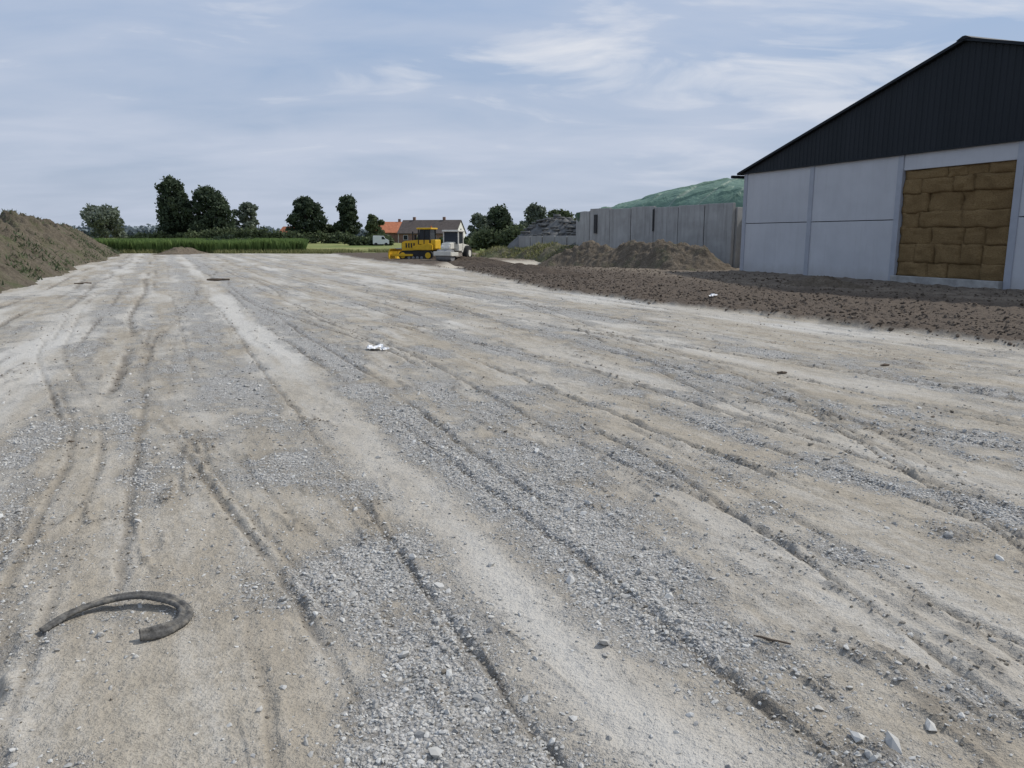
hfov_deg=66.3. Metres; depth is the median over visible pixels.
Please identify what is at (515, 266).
soil berm
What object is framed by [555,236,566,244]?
panel
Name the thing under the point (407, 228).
farmhouse
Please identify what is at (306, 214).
oak tree
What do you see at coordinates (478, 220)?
field tree
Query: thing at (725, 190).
covered silage heap
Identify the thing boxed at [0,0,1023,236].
sky
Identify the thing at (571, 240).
panel
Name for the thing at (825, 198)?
farm barn
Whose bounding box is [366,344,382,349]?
paper litter
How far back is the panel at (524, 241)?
62.51 m
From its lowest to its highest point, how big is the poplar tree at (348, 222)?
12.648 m
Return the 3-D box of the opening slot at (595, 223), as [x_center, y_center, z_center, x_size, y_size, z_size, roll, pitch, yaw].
[5.499,-10.539,51.616,0.060,1.200,0.300,-7,13,-32]
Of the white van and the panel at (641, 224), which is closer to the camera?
the panel at (641, 224)
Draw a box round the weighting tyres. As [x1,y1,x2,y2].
[517,214,575,239]
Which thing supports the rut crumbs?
on the ground at (164, 682)
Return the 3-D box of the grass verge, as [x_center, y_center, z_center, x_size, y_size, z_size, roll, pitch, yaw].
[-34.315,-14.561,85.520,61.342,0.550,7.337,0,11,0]
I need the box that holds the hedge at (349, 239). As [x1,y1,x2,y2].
[339,232,469,245]
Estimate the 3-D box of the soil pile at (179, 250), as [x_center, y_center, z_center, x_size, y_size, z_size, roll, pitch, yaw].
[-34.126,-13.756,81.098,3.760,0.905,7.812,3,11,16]
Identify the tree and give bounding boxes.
[79,203,127,238]
[154,174,191,235]
[182,184,236,232]
[230,202,259,236]
[285,196,328,238]
[323,223,337,241]
[332,193,362,235]
[364,214,384,236]
[467,213,495,239]
[482,203,518,233]
[519,202,546,228]
[545,209,573,218]
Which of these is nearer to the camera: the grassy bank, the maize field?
the grassy bank
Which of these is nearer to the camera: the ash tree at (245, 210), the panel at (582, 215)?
the panel at (582, 215)
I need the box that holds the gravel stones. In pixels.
[0,284,1023,767]
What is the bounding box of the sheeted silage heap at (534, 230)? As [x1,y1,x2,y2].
[507,217,575,248]
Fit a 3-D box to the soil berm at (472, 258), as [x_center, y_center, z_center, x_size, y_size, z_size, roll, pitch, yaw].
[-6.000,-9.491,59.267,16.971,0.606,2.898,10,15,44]
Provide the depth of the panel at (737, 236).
42.44 m
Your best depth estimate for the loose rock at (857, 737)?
2.82 m
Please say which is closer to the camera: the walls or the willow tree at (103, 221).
the willow tree at (103, 221)
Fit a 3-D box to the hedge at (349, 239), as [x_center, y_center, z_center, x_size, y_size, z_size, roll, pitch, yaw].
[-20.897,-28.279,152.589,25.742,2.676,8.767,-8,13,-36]
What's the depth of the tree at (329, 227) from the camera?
198.47 m
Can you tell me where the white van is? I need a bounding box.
[373,236,388,245]
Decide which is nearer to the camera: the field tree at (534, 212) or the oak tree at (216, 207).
the field tree at (534, 212)
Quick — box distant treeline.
[73,222,478,237]
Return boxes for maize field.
[93,237,308,252]
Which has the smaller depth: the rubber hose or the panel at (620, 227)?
the rubber hose
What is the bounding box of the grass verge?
[117,248,475,253]
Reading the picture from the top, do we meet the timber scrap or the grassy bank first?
the grassy bank
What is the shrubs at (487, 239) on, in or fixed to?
on the ground at (164, 682)
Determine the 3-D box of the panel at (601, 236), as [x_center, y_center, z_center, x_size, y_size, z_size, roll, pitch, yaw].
[5.825,-9.611,51.567,0.220,3.795,1.993,-7,13,-32]
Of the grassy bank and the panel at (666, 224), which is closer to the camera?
the panel at (666, 224)
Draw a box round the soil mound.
[0,210,122,293]
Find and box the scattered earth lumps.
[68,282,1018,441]
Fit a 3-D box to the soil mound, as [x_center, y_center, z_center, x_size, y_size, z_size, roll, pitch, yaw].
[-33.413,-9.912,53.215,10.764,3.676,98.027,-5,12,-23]
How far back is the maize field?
84.74 m
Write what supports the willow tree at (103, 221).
on the ground at (164, 682)
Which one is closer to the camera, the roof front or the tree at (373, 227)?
the tree at (373, 227)
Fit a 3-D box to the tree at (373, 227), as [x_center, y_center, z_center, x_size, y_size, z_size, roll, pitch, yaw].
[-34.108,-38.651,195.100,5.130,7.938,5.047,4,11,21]
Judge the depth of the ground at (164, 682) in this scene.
5.18 m
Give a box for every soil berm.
[382,256,514,263]
[447,260,602,278]
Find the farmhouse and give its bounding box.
[397,217,466,242]
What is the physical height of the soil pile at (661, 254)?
1.817 m
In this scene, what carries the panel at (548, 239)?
on the ground at (164, 682)
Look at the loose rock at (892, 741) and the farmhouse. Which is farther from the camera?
the farmhouse
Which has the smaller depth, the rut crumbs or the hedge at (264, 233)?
the rut crumbs
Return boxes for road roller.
[433,230,471,260]
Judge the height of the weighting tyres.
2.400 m
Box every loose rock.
[599,639,609,644]
[849,730,864,742]
[885,730,901,754]
[925,718,936,731]
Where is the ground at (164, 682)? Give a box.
[0,238,1023,767]
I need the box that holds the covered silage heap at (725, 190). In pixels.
[575,178,743,221]
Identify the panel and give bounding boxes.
[519,236,530,247]
[531,236,542,246]
[543,236,554,243]
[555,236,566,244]
[567,236,575,244]
[576,212,579,245]
[579,211,586,245]
[584,211,589,241]
[590,208,611,245]
[609,208,630,247]
[631,206,655,242]
[653,206,678,243]
[677,204,704,245]
[703,203,735,266]
[732,207,742,267]
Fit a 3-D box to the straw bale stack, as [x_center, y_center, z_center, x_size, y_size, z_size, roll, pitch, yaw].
[15.958,-5.694,27.688,1.295,3.935,4.580,-4,11,-19]
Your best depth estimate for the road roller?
55.82 m
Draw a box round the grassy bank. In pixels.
[472,243,577,262]
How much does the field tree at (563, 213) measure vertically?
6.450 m
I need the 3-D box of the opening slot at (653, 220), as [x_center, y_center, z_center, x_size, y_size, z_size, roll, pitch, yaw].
[8.482,-9.831,47.047,0.060,1.300,0.100,-7,13,-32]
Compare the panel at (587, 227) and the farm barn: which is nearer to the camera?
the farm barn
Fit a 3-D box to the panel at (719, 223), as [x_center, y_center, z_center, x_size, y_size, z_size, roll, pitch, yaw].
[11.370,-8.010,43.137,0.220,3.770,1.993,-7,13,-32]
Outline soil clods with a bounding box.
[439,265,1023,346]
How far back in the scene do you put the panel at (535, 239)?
61.83 m
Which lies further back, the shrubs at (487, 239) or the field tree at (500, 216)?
the field tree at (500, 216)
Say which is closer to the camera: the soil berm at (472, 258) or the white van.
the soil berm at (472, 258)
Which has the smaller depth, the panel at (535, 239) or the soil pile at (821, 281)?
the soil pile at (821, 281)
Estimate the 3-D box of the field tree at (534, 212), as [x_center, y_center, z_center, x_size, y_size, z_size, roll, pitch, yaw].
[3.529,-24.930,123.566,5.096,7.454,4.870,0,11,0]
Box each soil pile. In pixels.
[152,247,206,254]
[537,239,735,270]
[782,275,869,288]
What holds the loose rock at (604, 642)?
on the ground at (164, 682)
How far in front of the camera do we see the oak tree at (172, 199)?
192.99 m
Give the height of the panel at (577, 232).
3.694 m
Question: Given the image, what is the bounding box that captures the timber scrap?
[207,278,229,280]
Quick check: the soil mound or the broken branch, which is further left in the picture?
the soil mound
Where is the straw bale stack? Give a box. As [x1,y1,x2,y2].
[896,160,1016,280]
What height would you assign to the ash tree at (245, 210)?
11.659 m
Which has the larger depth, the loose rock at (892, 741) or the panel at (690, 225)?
the panel at (690, 225)
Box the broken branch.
[753,635,790,644]
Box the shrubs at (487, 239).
[464,222,530,250]
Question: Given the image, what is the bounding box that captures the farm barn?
[731,35,1023,289]
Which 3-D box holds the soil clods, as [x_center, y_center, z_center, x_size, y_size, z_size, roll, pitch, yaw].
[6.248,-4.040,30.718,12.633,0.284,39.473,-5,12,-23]
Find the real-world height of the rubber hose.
0.074 m
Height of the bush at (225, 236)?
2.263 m
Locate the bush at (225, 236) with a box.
[206,233,255,239]
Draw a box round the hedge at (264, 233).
[122,226,346,243]
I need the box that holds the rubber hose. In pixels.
[39,591,193,641]
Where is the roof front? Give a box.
[380,222,401,232]
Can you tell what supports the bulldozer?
on the ground at (164, 682)
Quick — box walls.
[385,233,397,242]
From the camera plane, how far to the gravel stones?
4.45 m
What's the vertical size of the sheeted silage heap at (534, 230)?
3.622 m
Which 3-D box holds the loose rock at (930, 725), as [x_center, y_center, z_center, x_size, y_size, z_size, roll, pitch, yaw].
[1.552,1.273,2.909,0.041,0.042,0.064,0,11,0]
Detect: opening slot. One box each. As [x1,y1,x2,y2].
[594,215,596,232]
[652,209,654,230]
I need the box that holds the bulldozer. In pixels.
[388,226,440,258]
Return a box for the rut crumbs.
[0,300,1023,767]

